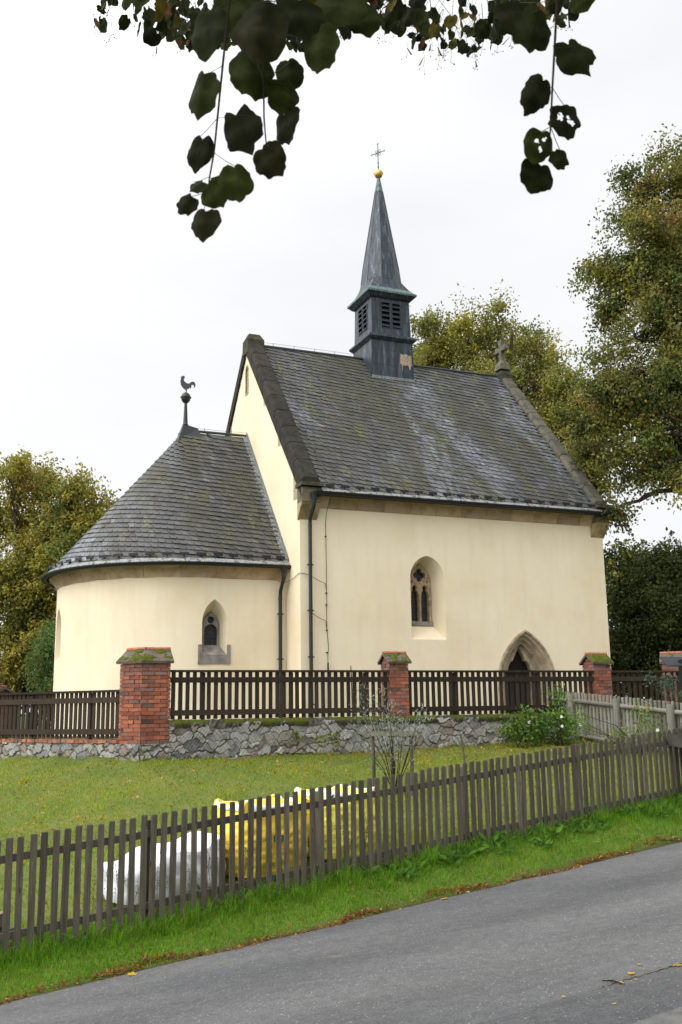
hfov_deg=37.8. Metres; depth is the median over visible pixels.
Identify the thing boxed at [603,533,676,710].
hornbeam tree
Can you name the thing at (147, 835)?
picket fence
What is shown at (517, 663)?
door
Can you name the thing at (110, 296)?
sky
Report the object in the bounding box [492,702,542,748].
hazel shrub
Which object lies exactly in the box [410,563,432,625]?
window
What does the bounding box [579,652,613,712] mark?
brick pillar
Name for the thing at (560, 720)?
rose bush
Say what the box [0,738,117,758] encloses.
rubble wall
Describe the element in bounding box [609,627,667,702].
hedge shrub
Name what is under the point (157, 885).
dry weed stalks
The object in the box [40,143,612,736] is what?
church
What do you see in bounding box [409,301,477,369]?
lime tree
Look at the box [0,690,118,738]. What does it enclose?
board fence
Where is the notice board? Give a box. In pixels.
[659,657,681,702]
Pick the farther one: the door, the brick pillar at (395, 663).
the door
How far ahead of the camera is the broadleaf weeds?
12.99 m
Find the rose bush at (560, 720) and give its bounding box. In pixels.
[513,682,586,746]
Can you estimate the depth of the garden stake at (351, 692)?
22.52 m
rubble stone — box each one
[0,912,2,925]
[0,923,21,932]
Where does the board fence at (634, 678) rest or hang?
on the rubble wall at (227, 738)
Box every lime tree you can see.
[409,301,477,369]
[436,278,584,442]
[531,359,625,499]
[557,123,681,539]
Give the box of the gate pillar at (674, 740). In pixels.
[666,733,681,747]
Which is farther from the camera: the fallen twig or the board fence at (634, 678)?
the board fence at (634, 678)
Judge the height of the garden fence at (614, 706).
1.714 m
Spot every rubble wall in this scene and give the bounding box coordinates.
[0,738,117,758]
[168,711,681,759]
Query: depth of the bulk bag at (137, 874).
11.37 m
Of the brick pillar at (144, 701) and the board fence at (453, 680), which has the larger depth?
the board fence at (453, 680)
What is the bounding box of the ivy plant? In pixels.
[286,728,344,754]
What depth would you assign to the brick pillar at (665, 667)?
26.64 m
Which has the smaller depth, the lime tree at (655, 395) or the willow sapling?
the willow sapling
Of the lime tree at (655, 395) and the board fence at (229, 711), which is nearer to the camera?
the board fence at (229, 711)
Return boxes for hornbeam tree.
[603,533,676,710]
[619,527,681,702]
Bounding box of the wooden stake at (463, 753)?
[460,734,465,762]
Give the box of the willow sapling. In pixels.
[347,681,434,786]
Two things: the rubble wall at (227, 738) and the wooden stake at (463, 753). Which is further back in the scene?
the rubble wall at (227, 738)
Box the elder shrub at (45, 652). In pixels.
[12,617,55,728]
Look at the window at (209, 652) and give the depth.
27.40 m
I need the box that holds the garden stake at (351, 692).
[350,666,352,716]
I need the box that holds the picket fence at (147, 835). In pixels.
[0,728,681,957]
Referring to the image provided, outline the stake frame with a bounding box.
[371,731,413,795]
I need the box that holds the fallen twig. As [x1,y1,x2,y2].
[602,980,624,984]
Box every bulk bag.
[103,831,225,904]
[214,794,309,877]
[294,784,375,858]
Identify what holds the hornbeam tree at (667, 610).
on the ground at (99, 781)
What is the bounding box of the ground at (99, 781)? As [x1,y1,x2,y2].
[0,709,681,1004]
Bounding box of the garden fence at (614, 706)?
[546,690,681,753]
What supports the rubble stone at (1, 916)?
on the rubble stone at (12, 927)
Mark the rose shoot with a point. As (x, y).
(666, 682)
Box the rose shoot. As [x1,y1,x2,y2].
[641,670,681,732]
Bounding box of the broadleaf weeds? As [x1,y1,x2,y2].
[0,789,681,948]
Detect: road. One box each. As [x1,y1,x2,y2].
[0,842,681,1023]
[477,963,681,1023]
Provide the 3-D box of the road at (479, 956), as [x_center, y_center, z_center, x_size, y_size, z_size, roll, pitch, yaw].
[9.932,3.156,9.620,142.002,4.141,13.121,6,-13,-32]
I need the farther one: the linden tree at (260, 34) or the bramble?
the bramble
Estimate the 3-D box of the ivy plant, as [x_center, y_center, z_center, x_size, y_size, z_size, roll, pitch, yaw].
[-0.876,4.796,20.521,1.944,0.731,0.537,-1,-11,0]
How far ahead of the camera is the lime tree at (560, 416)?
44.92 m
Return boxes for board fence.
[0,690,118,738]
[169,670,389,719]
[407,670,595,715]
[611,671,680,711]
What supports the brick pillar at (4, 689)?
on the ground at (99, 781)
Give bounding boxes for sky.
[0,0,681,713]
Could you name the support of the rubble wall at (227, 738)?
on the ground at (99, 781)
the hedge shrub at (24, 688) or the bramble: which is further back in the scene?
the hedge shrub at (24, 688)
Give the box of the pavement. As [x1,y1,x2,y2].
[632,1007,681,1023]
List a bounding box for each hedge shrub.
[0,615,53,725]
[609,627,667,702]
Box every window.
[198,612,230,663]
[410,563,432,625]
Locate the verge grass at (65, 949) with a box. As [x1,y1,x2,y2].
[0,785,681,1001]
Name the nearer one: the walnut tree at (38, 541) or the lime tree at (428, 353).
the walnut tree at (38, 541)
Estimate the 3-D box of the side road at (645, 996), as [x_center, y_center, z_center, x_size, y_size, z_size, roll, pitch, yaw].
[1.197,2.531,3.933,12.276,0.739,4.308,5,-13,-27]
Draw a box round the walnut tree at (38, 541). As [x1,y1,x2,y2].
[0,444,120,728]
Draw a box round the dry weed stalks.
[91,813,375,923]
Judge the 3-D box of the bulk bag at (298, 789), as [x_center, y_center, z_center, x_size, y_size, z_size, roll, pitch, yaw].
[-0.058,4.047,13.088,1.026,0.875,0.986,7,-14,-34]
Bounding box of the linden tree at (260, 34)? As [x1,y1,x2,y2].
[91,0,595,242]
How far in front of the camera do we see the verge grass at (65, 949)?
10.98 m
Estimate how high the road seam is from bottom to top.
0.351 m
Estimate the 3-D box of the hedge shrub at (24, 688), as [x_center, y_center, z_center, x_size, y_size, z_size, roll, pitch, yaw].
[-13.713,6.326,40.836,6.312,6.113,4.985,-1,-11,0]
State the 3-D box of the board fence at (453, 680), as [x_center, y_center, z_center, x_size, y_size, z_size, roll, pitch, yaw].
[3.743,4.169,22.863,4.990,1.040,0.147,4,-12,-22]
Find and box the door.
[508,651,527,713]
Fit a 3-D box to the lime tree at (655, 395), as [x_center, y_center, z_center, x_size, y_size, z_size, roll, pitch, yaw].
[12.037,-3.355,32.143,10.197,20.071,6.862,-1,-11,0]
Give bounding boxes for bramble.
[561,698,676,755]
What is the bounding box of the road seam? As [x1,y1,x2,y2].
[602,961,681,986]
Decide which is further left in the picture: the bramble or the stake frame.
the stake frame
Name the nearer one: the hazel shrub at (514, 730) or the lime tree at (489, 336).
the hazel shrub at (514, 730)
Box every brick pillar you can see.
[0,685,13,738]
[114,647,173,761]
[377,651,411,715]
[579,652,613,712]
[659,651,681,702]
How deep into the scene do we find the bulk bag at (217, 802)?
12.03 m
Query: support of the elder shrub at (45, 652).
on the ground at (99, 781)
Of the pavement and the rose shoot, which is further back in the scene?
the rose shoot

